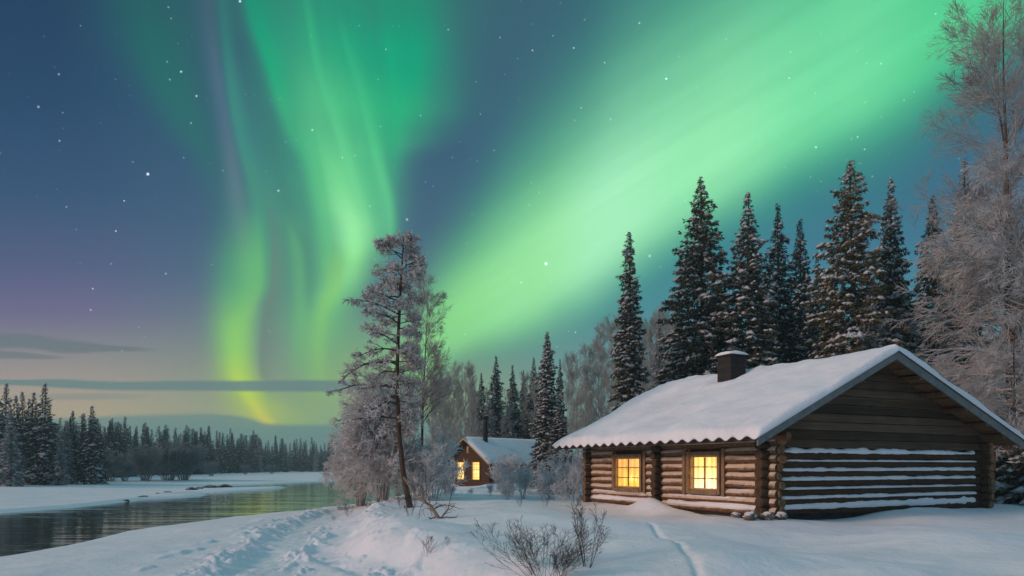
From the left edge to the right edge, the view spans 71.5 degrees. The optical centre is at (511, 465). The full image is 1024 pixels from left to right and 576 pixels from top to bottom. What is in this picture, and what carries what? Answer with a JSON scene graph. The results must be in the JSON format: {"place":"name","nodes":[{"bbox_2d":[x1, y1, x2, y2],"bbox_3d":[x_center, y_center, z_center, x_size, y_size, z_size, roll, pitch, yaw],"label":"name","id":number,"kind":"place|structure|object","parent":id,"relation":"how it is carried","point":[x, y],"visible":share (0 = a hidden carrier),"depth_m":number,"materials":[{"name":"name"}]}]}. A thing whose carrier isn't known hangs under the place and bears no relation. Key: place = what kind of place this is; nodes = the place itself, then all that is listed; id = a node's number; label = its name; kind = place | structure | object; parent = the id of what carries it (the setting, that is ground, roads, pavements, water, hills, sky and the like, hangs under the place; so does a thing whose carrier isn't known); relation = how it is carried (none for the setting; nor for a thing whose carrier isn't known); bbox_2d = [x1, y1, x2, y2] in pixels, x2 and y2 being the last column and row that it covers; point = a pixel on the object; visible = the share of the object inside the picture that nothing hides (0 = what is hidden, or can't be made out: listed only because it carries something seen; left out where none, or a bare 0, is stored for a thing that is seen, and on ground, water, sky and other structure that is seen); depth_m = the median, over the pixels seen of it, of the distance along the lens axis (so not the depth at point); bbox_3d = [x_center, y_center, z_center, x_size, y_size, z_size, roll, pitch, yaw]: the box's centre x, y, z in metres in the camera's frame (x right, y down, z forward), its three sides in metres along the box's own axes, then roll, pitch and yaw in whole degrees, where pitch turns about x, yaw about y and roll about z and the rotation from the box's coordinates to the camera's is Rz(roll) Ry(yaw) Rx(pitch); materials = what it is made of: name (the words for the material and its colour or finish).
{"place":"outdoors","nodes":[
{"label":"outdoors","id":0,"kind":"place"},
{"bbox_2d":[0,480,439,556],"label":"river water","id":1,"kind":"structure","parent":0,"point":[26,531],"depth_m":41.28,"materials":[{"name":"grey liquid"}]},
{"bbox_2d":[0,468,1023,575],"bbox_3d":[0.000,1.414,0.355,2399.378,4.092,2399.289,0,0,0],"label":"ground","id":2,"kind":"structure","parent":0,"point":[650,536],"depth_m":15.86,"materials":[{"name":"snow"}]},
{"bbox_2d":[0,399,17,485],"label":"spruce tree","id":3,"kind":"object","parent":2,"relation":"on","point":[3,431],"visible":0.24,"depth_m":78.23,"materials":[{"name":"green plant"}]},
{"bbox_2d":[0,383,23,468],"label":"spruce tree","id":4,"kind":"object","parent":2,"relation":"on","point":[4,406],"visible":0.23,"depth_m":83.89,"materials":[{"name":"green plant"}]},
{"bbox_2d":[0,409,31,486],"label":"spruce tree","id":5,"kind":"object","parent":2,"relation":"on","point":[12,475],"visible":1,"depth_m":75.78,"materials":[{"name":"green plant"}]},
{"bbox_2d":[13,392,30,462],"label":"spruce tree","id":6,"kind":"object","parent":2,"relation":"on","point":[20,429],"visible":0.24,"depth_m":87.83,"materials":[{"name":"green plant"}]},
{"bbox_2d":[18,392,49,484],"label":"spruce tree","id":7,"kind":"object","parent":2,"relation":"on","point":[32,423],"visible":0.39,"depth_m":85.69,"materials":[{"name":"green plant"}]},
{"bbox_2d":[25,383,66,484],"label":"spruce tree","id":8,"kind":"object","parent":2,"relation":"on","point":[38,471],"visible":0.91,"depth_m":83.62,"materials":[{"name":"green plant"}]},
{"bbox_2d":[45,430,72,485],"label":"spruce tree","id":9,"kind":"object","parent":2,"relation":"on","point":[61,475],"visible":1,"depth_m":83.85,"materials":[{"name":"green plant"}]},
{"bbox_2d":[61,422,79,483],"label":"spruce tree","id":10,"kind":"object","parent":2,"relation":"on","point":[67,450],"visible":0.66,"depth_m":89.93,"materials":[{"name":"green plant"}]},
{"bbox_2d":[68,411,79,481],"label":"spruce tree","id":11,"kind":"object","parent":2,"relation":"on","point":[74,445],"visible":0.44,"depth_m":91.95,"materials":[{"name":"green plant"}]},
{"bbox_2d":[72,413,90,482],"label":"spruce tree","id":12,"kind":"object","parent":2,"relation":"on","point":[79,467],"visible":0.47,"depth_m":91.72,"materials":[{"name":"green plant"}]},
{"bbox_2d":[76,406,108,484],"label":"spruce tree","id":13,"kind":"object","parent":2,"relation":"on","point":[91,475],"visible":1,"depth_m":89.68,"materials":[{"name":"green plant"}]},
{"bbox_2d":[96,423,109,482],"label":"spruce tree","id":14,"kind":"object","parent":2,"relation":"on","point":[102,461],"visible":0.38,"depth_m":93.95,"materials":[{"name":"green plant"}]},
{"bbox_2d":[93,448,134,481],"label":"hazy bush","id":15,"kind":"object","parent":2,"relation":"on","point":[114,465],"visible":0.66,"depth_m":99.86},
{"bbox_2d":[109,422,126,477],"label":"spruce tree","id":16,"kind":"object","parent":2,"relation":"on","point":[116,447],"visible":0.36,"depth_m":130.26,"materials":[{"name":"green plant"}]},
{"bbox_2d":[116,458,136,480],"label":"hazy bush","id":17,"kind":"object","parent":2,"relation":"on","point":[125,477],"visible":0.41,"depth_m":103.86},
{"bbox_2d":[123,445,169,480],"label":"hazy bush","id":18,"kind":"object","parent":2,"relation":"on","point":[146,462],"visible":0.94,"depth_m":106.88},
{"bbox_2d":[139,441,193,479],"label":"hazy bush","id":19,"kind":"object","parent":2,"relation":"on","point":[167,454],"visible":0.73,"depth_m":111.16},
{"bbox_2d":[164,445,210,479],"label":"hazy bush","id":20,"kind":"object","parent":2,"relation":"on","point":[198,454],"visible":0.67,"depth_m":113.75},
{"bbox_2d":[203,461,219,475],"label":"hazy bush","id":21,"kind":"object","parent":2,"relation":"on","point":[209,468],"visible":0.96,"depth_m":149.70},
{"bbox_2d":[218,436,228,473],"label":"spruce tree","id":22,"kind":"object","parent":2,"relation":"on","point":[222,469],"visible":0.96,"depth_m":188.05,"materials":[{"name":"green plant"}]},
{"bbox_2d":[225,433,239,472],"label":"spruce tree","id":23,"kind":"object","parent":2,"relation":"on","point":[235,456],"visible":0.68,"depth_m":205.90,"materials":[{"name":"green plant"}]},
{"bbox_2d":[319,401,400,508],"bbox_3d":[-7.439,-0.698,35.004,4.214,5.564,4.291,0,0,-32],"label":"bush","id":24,"kind":"object","parent":2,"relation":"on","point":[358,503],"visible":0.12,"depth_m":34.63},
{"bbox_2d":[325,230,427,507],"bbox_3d":[-4.896,-3.612,26.692,4.080,10.418,3.541,0,0,38],"label":"pine tree","id":25,"kind":"object","parent":2,"relation":"on","point":[413,272],"visible":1,"depth_m":26.29,"materials":[{"name":"grey plant"}]},
{"bbox_2d":[320,357,438,502],"bbox_3d":[-5.864,-1.613,31.941,5.195,6.736,5.102,0,0,-7],"label":"willow tree","id":26,"kind":"object","parent":2,"relation":"on","point":[372,447],"visible":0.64,"depth_m":31.12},
{"bbox_2d":[387,272,464,495],"bbox_3d":[-4.278,-4.254,35.158,3.292,11.655,3.412,0,0,-42],"label":"birch tree","id":27,"kind":"object","parent":2,"relation":"on","point":[424,399],"visible":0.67,"depth_m":35.17,"materials":[{"name":"grey plant"}]},
{"bbox_2d":[395,424,463,498],"bbox_3d":[-3.926,-0.310,32.958,3.380,3.702,3.394,0,0,-1],"label":"frosted bush","id":28,"kind":"object","parent":2,"relation":"on","point":[451,451],"visible":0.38,"depth_m":33.29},
{"bbox_2d":[408,442,451,500],"bbox_3d":[-3.665,0.226,31.131,2.082,2.664,1.951,0,0,0],"label":"frosted bush","id":29,"kind":"object","parent":2,"relation":"on","point":[428,474],"visible":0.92,"depth_m":30.92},
{"bbox_2d":[403,477,461,518],"bbox_3d":[-2.335,1.073,21.054,1.506,1.504,1.230,0,0,-24],"label":"fallen branch","id":30,"kind":"object","parent":2,"relation":"on","point":[432,508],"visible":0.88,"depth_m":21.07,"materials":[{"name":"brown wood"}]},
{"bbox_2d":[425,345,445,487],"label":"birch tree","id":31,"kind":"object","parent":2,"relation":"on","point":[434,398],"visible":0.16,"depth_m":79.72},
{"bbox_2d":[427,376,447,487],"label":"birch tree","id":32,"kind":"object","parent":2,"relation":"on","point":[433,411],"visible":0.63,"depth_m":39.87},
{"bbox_2d":[436,471,452,500],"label":"frosted bush","id":33,"kind":"object","parent":2,"relation":"on","point":[444,486],"visible":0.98,"depth_m":31.00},
{"bbox_2d":[438,378,455,466],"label":"birch tree","id":34,"kind":"object","parent":2,"relation":"on","point":[451,415],"visible":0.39,"depth_m":77.21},
{"bbox_2d":[440,376,454,451],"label":"birch tree","id":35,"kind":"object","parent":2,"relation":"on","point":[448,415],"visible":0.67,"depth_m":66.07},
{"bbox_2d":[430,453,471,492],"bbox_3d":[-4.053,0.306,43.855,2.689,2.945,2.700,0,0,-38],"label":"frosted bush","id":36,"kind":"object","parent":2,"relation":"on","point":[459,471],"visible":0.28,"depth_m":43.75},
{"bbox_2d":[448,373,466,446],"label":"birch tree","id":37,"kind":"object","parent":2,"relation":"on","point":[454,383],"visible":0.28,"depth_m":81.77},
{"bbox_2d":[446,360,469,445],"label":"birch tree","id":38,"kind":"object","parent":2,"relation":"on","point":[456,373],"visible":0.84,"depth_m":71.86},
{"bbox_2d":[451,360,482,438],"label":"birch tree","id":39,"kind":"object","parent":2,"relation":"on","point":[468,373],"visible":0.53,"depth_m":76.67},
{"bbox_2d":[464,377,479,436],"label":"birch tree","id":40,"kind":"object","parent":2,"relation":"on","point":[470,401],"visible":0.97,"depth_m":63.26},
{"bbox_2d":[469,387,482,436],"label":"birch tree","id":41,"kind":"object","parent":2,"relation":"on","point":[477,403],"visible":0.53,"depth_m":73.23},
{"bbox_2d":[473,372,485,434],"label":"spruce tree","id":42,"kind":"object","parent":2,"relation":"on","point":[483,400],"visible":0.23,"depth_m":83.87,"materials":[{"name":"green plant"}]},
{"bbox_2d":[479,396,496,437],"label":"spruce tree","id":43,"kind":"object","parent":2,"relation":"on","point":[491,423],"visible":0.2,"depth_m":69.89,"materials":[{"name":"green plant"}]},
{"bbox_2d":[447,416,538,485],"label":"cottage","id":44,"kind":"structure","parent":2,"relation":"on","point":[475,452],"depth_m":57.77,"materials":[{"name":"brown wood"}]},
{"bbox_2d":[472,461,479,479],"bbox_3d":[-2.877,0.397,56.916,0.920,1.500,0.070,0,0,42],"label":"window","id":45,"kind":"structure","parent":44,"relation":"in","point":[475,471],"depth_m":56.90,"materials":[{"name":"yellow"}]},
{"bbox_2d":[482,357,510,437],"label":"spruce tree","id":46,"kind":"object","parent":2,"relation":"on","point":[496,407],"visible":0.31,"depth_m":77.72,"materials":[{"name":"green plant"}]},
{"bbox_2d":[486,451,516,493],"bbox_3d":[-0.619,0.360,40.123,1.810,2.472,1.931,0,0,3],"label":"frosted bush","id":47,"kind":"object","parent":2,"relation":"on","point":[494,468],"visible":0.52,"depth_m":39.89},
{"bbox_2d":[492,462,518,496],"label":"frosted bush","id":48,"kind":"object","parent":2,"relation":"on","point":[502,476],"visible":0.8,"depth_m":35.80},
{"bbox_2d":[498,403,516,438],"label":"spruce tree","id":49,"kind":"object","parent":2,"relation":"on","point":[504,427],"visible":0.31,"depth_m":67.90,"materials":[{"name":"green plant"}]},
{"bbox_2d":[500,479,515,499],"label":"frosted bush","id":50,"kind":"object","parent":2,"relation":"on","point":[507,489],"visible":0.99,"depth_m":31.89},
{"bbox_2d":[499,388,517,438],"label":"birch tree","id":51,"kind":"object","parent":2,"relation":"on","point":[505,402],"visible":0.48,"depth_m":74.53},
{"bbox_2d":[502,449,524,493],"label":"frosted bush","id":52,"kind":"object","parent":2,"relation":"on","point":[511,465],"visible":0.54,"depth_m":39.95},
{"bbox_2d":[505,365,524,438],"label":"spruce tree","id":53,"kind":"object","parent":2,"relation":"on","point":[517,427],"visible":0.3,"depth_m":79.81,"materials":[{"name":"green plant"}]},
{"bbox_2d":[516,371,528,438],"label":"spruce tree","id":54,"kind":"object","parent":2,"relation":"on","point":[521,396],"visible":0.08,"depth_m":85.82,"materials":[{"name":"green plant"}]},
{"bbox_2d":[512,461,536,498],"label":"frosted bush","id":55,"kind":"object","parent":2,"relation":"on","point":[523,483],"visible":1,"depth_m":34.76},
{"bbox_2d":[519,370,530,437],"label":"birch tree","id":56,"kind":"object","parent":2,"relation":"on","point":[525,384],"visible":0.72,"depth_m":82.35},
{"bbox_2d":[511,460,548,494],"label":"frosted bush","id":57,"kind":"object","parent":2,"relation":"on","point":[533,484],"visible":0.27,"depth_m":39.09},
{"bbox_2d":[520,359,540,438],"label":"spruce tree","id":58,"kind":"object","parent":2,"relation":"on","point":[530,405],"visible":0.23,"depth_m":81.81,"materials":[{"name":"green plant"}]},
{"bbox_2d":[524,374,539,438],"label":"birch tree","id":59,"kind":"object","parent":2,"relation":"on","point":[533,396],"visible":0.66,"depth_m":77.72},
{"bbox_2d":[466,516,610,575],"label":"bare shrub","id":60,"kind":"object","parent":2,"relation":"on","point":[571,555],"visible":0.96,"depth_m":10.64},
{"bbox_2d":[536,471,549,498],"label":"frosted bush","id":61,"kind":"object","parent":2,"relation":"on","point":[543,484],"visible":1,"depth_m":32.95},
{"bbox_2d":[527,332,565,487],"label":"spruce tree","id":62,"kind":"object","parent":2,"relation":"on","point":[545,404],"visible":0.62,"depth_m":45.72,"materials":[{"name":"green plant"}]},
{"bbox_2d":[535,462,563,499],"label":"frosted bush","id":63,"kind":"object","parent":2,"relation":"on","point":[550,479],"visible":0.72,"depth_m":33.84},
{"bbox_2d":[538,407,573,493],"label":"spruce tree","id":64,"kind":"object","parent":2,"relation":"on","point":[561,429],"visible":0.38,"depth_m":41.82,"materials":[{"name":"green plant"}]},
{"bbox_2d":[549,477,571,501],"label":"frosted bush","id":65,"kind":"object","parent":2,"relation":"on","point":[563,488],"visible":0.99,"depth_m":30.90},
{"bbox_2d":[550,546,574,575],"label":"bare shrub","id":66,"kind":"object","parent":2,"relation":"on","point":[554,563],"visible":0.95,"depth_m":10.11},
{"bbox_2d":[554,360,574,467],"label":"spruce tree","id":67,"kind":"object","parent":2,"relation":"on","point":[560,384],"visible":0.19,"depth_m":59.92,"materials":[{"name":"green plant"}]},
{"bbox_2d":[546,448,585,496],"bbox_3d":[3.106,0.233,38.012,2.721,2.980,2.732,0,0,5],"label":"frosted bush","id":68,"kind":"object","parent":2,"relation":"on","point":[552,464],"visible":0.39,"depth_m":37.47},
{"bbox_2d":[558,366,580,458],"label":"birch tree","id":69,"kind":"object","parent":2,"relation":"on","point":[569,370],"visible":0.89,"depth_m":56.63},
{"bbox_2d":[561,350,579,450],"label":"birch tree","id":70,"kind":"object","parent":2,"relation":"on","point":[567,363],"visible":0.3,"depth_m":79.10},
{"bbox_2d":[559,449,584,495],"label":"frosted bush","id":71,"kind":"object","parent":2,"relation":"on","point":[579,459],"visible":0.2,"depth_m":36.08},
{"bbox_2d":[567,462,586,500],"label":"frosted bush","id":72,"kind":"object","parent":2,"relation":"on","point":[577,484],"visible":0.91,"depth_m":32.88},
{"bbox_2d":[564,349,590,461],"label":"birch tree","id":73,"kind":"object","parent":2,"relation":"on","point":[574,360],"visible":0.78,"depth_m":64.08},
{"bbox_2d":[577,362,593,426],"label":"birch tree","id":74,"kind":"object","parent":2,"relation":"on","point":[585,382],"visible":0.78,"depth_m":70.43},
{"bbox_2d":[568,490,606,567],"bbox_3d":[1.123,0.966,10.710,0.400,1.176,0.822,0,0,-36],"label":"bare shrub","id":75,"kind":"object","parent":2,"relation":"on","point":[580,517],"visible":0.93,"depth_m":10.76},
{"bbox_2d":[579,342,596,424],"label":"birch tree","id":76,"kind":"object","parent":2,"relation":"on","point":[590,384],"visible":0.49,"depth_m":78.28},
{"bbox_2d":[577,343,601,425],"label":"birch tree","id":77,"kind":"object","parent":2,"relation":"on","point":[588,361],"visible":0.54,"depth_m":78.44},
{"bbox_2d":[584,336,607,421],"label":"birch tree","id":78,"kind":"object","parent":2,"relation":"on","point":[593,382],"visible":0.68,"depth_m":70.89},
{"bbox_2d":[588,319,612,420],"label":"birch tree","id":79,"kind":"object","parent":2,"relation":"on","point":[601,336],"visible":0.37,"depth_m":78.66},
{"bbox_2d":[588,346,615,419],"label":"birch tree","id":80,"kind":"object","parent":2,"relation":"on","point":[604,380],"visible":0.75,"depth_m":57.13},
{"bbox_2d":[595,313,617,413],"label":"birch tree","id":81,"kind":"object","parent":2,"relation":"on","point":[612,325],"visible":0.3,"depth_m":77.46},
{"bbox_2d":[594,326,622,414],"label":"birch tree","id":82,"kind":"object","parent":2,"relation":"on","point":[609,389],"visible":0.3,"depth_m":61.51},
{"bbox_2d":[606,232,652,411],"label":"spruce tree","id":83,"kind":"object","parent":2,"relation":"on","point":[629,390],"visible":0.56,"depth_m":35.79,"materials":[{"name":"green plant"}]},
{"bbox_2d":[635,314,650,392],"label":"birch tree","id":84,"kind":"object","parent":2,"relation":"on","point":[645,365],"visible":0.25,"depth_m":65.20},
{"bbox_2d":[642,307,657,387],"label":"birch tree","id":85,"kind":"object","parent":2,"relation":"on","point":[655,317],"visible":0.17,"depth_m":71.67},
{"bbox_2d":[641,325,661,387],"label":"birch tree","id":86,"kind":"object","parent":2,"relation":"on","point":[651,335],"visible":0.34,"depth_m":68.43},
{"bbox_2d":[647,312,666,390],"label":"spruce tree","id":87,"kind":"object","parent":2,"relation":"on","point":[660,363],"visible":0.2,"depth_m":57.92,"materials":[{"name":"green plant"}]},
{"bbox_2d":[647,303,674,379],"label":"birch tree","id":88,"kind":"object","parent":2,"relation":"on","point":[665,317],"visible":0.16,"depth_m":60.02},
{"bbox_2d":[655,176,747,383],"bbox_3d":[9.878,-6.675,38.190,8.276,17.634,8.289,0,0,33],"label":"spruce tree","id":89,"kind":"object","parent":2,"relation":"on","point":[684,354],"visible":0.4,"depth_m":37.47,"materials":[{"name":"green plant"}]},
{"bbox_2d":[700,191,782,374],"bbox_3d":[12.050,-6.182,36.861,7.343,16.159,5.916,0,0,4],"label":"spruce tree","id":90,"kind":"object","parent":2,"relation":"on","point":[761,351],"visible":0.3,"depth_m":36.53,"materials":[{"name":"green plant"}]},
{"bbox_2d":[756,203,807,365],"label":"spruce tree","id":91,"kind":"object","parent":2,"relation":"on","point":[777,285],"visible":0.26,"depth_m":40.67,"materials":[{"name":"green plant"}]},
{"bbox_2d":[552,344,1023,519],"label":"log cabin","id":92,"kind":"object","parent":2,"relation":"on","point":[885,428],"visible":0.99,"depth_m":21.88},
{"bbox_2d":[612,454,642,491],"bbox_3d":[4.172,0.245,25.528,0.268,1.330,1.800,0,0,-26],"label":"window","id":93,"kind":"structure","parent":92,"relation":"in","point":[627,473],"depth_m":25.61,"materials":[{"name":"yellow glass"}]},
{"bbox_2d":[686,451,720,494],"bbox_3d":[5.930,0.215,21.918,0.268,1.310,1.529,0,0,-26],"label":"window","id":94,"kind":"structure","parent":92,"relation":"in","point":[707,467],"depth_m":21.96,"materials":[{"name":"yellow glass"}]},
{"bbox_2d":[775,219,822,362],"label":"spruce tree","id":95,"kind":"object","parent":2,"relation":"on","point":[804,328],"visible":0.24,"depth_m":43.77,"materials":[{"name":"green plant"}]},
{"bbox_2d":[806,253,830,347],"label":"spruce tree","id":96,"kind":"object","parent":2,"relation":"on","point":[815,278],"visible":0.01,"depth_m":49.85,"materials":[{"name":"green plant"}]},
{"bbox_2d":[800,160,912,358],"bbox_3d":[17.273,-6.642,35.663,7.014,17.606,7.480,0,0,-11],"label":"spruce tree","id":97,"kind":"object","parent":2,"relation":"on","point":[843,333],"visible":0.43,"depth_m":35.52,"materials":[{"name":"green plant"}]},
{"bbox_2d":[857,283,884,350],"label":"spruce tree","id":98,"kind":"object","parent":2,"relation":"on","point":[870,331],"visible":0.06,"depth_m":34.87,"materials":[{"name":"green plant"}]},
{"bbox_2d":[866,176,934,368],"bbox_3d":[20.392,-6.807,37.907,4.628,17.264,5.744,0,0,-20],"label":"spruce tree","id":99,"kind":"object","parent":2,"relation":"on","point":[894,272],"visible":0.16,"depth_m":37.67,"materials":[{"name":"green plant"}]},
{"bbox_2d":[905,195,962,378],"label":"spruce tree","id":100,"kind":"object","parent":2,"relation":"on","point":[928,290],"visible":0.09,"depth_m":41.88,"materials":[{"name":"green plant"}]},
{"bbox_2d":[878,186,1023,430],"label":"willow tree","id":101,"kind":"object","parent":2,"relation":"on","point":[1003,208],"visible":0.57,"depth_m":33.13,"materials":[{"name":"plant"}]},
{"bbox_2d":[882,0,1023,420],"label":"birch tree","id":102,"kind":"object","parent":2,"relation":"on","point":[1004,87],"visible":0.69,"depth_m":32.86,"materials":[{"name":"plant"}]},
{"bbox_2d":[901,140,1023,434],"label":"willow tree","id":103,"kind":"object","parent":2,"relation":"on","point":[990,235],"visible":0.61,"depth_m":31.10,"materials":[{"name":"plant"}]},
{"bbox_2d":[921,158,1006,420],"bbox_3d":[25.402,-7.824,39.818,5.046,19.055,5.087,0,0,38],"label":"spruce tree","id":104,"kind":"object","parent":2,"relation":"on","point":[947,324],"visible":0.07,"depth_m":39.85,"materials":[{"name":"green plant"}]},
{"bbox_2d":[920,4,1023,423],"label":"birch tree","id":105,"kind":"object","parent":2,"relation":"on","point":[995,106],"visible":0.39,"depth_m":39.45,"materials":[{"name":"grey plant"}]},
{"bbox_2d":[938,312,1023,459],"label":"willow tree","id":106,"kind":"object","parent":2,"relation":"on","point":[1015,401],"visible":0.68,"depth_m":28.04,"materials":[{"name":"plant"}]},
{"bbox_2d":[991,445,1013,501],"bbox_3d":[18.921,0.311,26.500,2.600,2.446,0.271,0,0,0],"label":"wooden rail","id":107,"kind":"object","parent":2,"relation":"on","point":[1003,447],"visible":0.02,"depth_m":26.43,"materials":[{"name":"brown wood"}]},
{"bbox_2d":[990,445,1023,503],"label":"spruce shrub","id":108,"kind":"object","parent":2,"relation":"on","point":[1000,469],"visible":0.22,"depth_m":26.50,"materials":[{"name":"green plant"}]},
{"bbox_2d":[991,445,1023,506],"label":"spruce shrub","id":109,"kind":"object","parent":2,"relation":"on","point":[1002,487],"visible":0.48,"depth_m":26.16,"materials":[{"name":"green plant"}]},
{"bbox_2d":[0,0,1023,463],"label":"sky","id":110,"kind":"structure","parent":0,"point":[193,193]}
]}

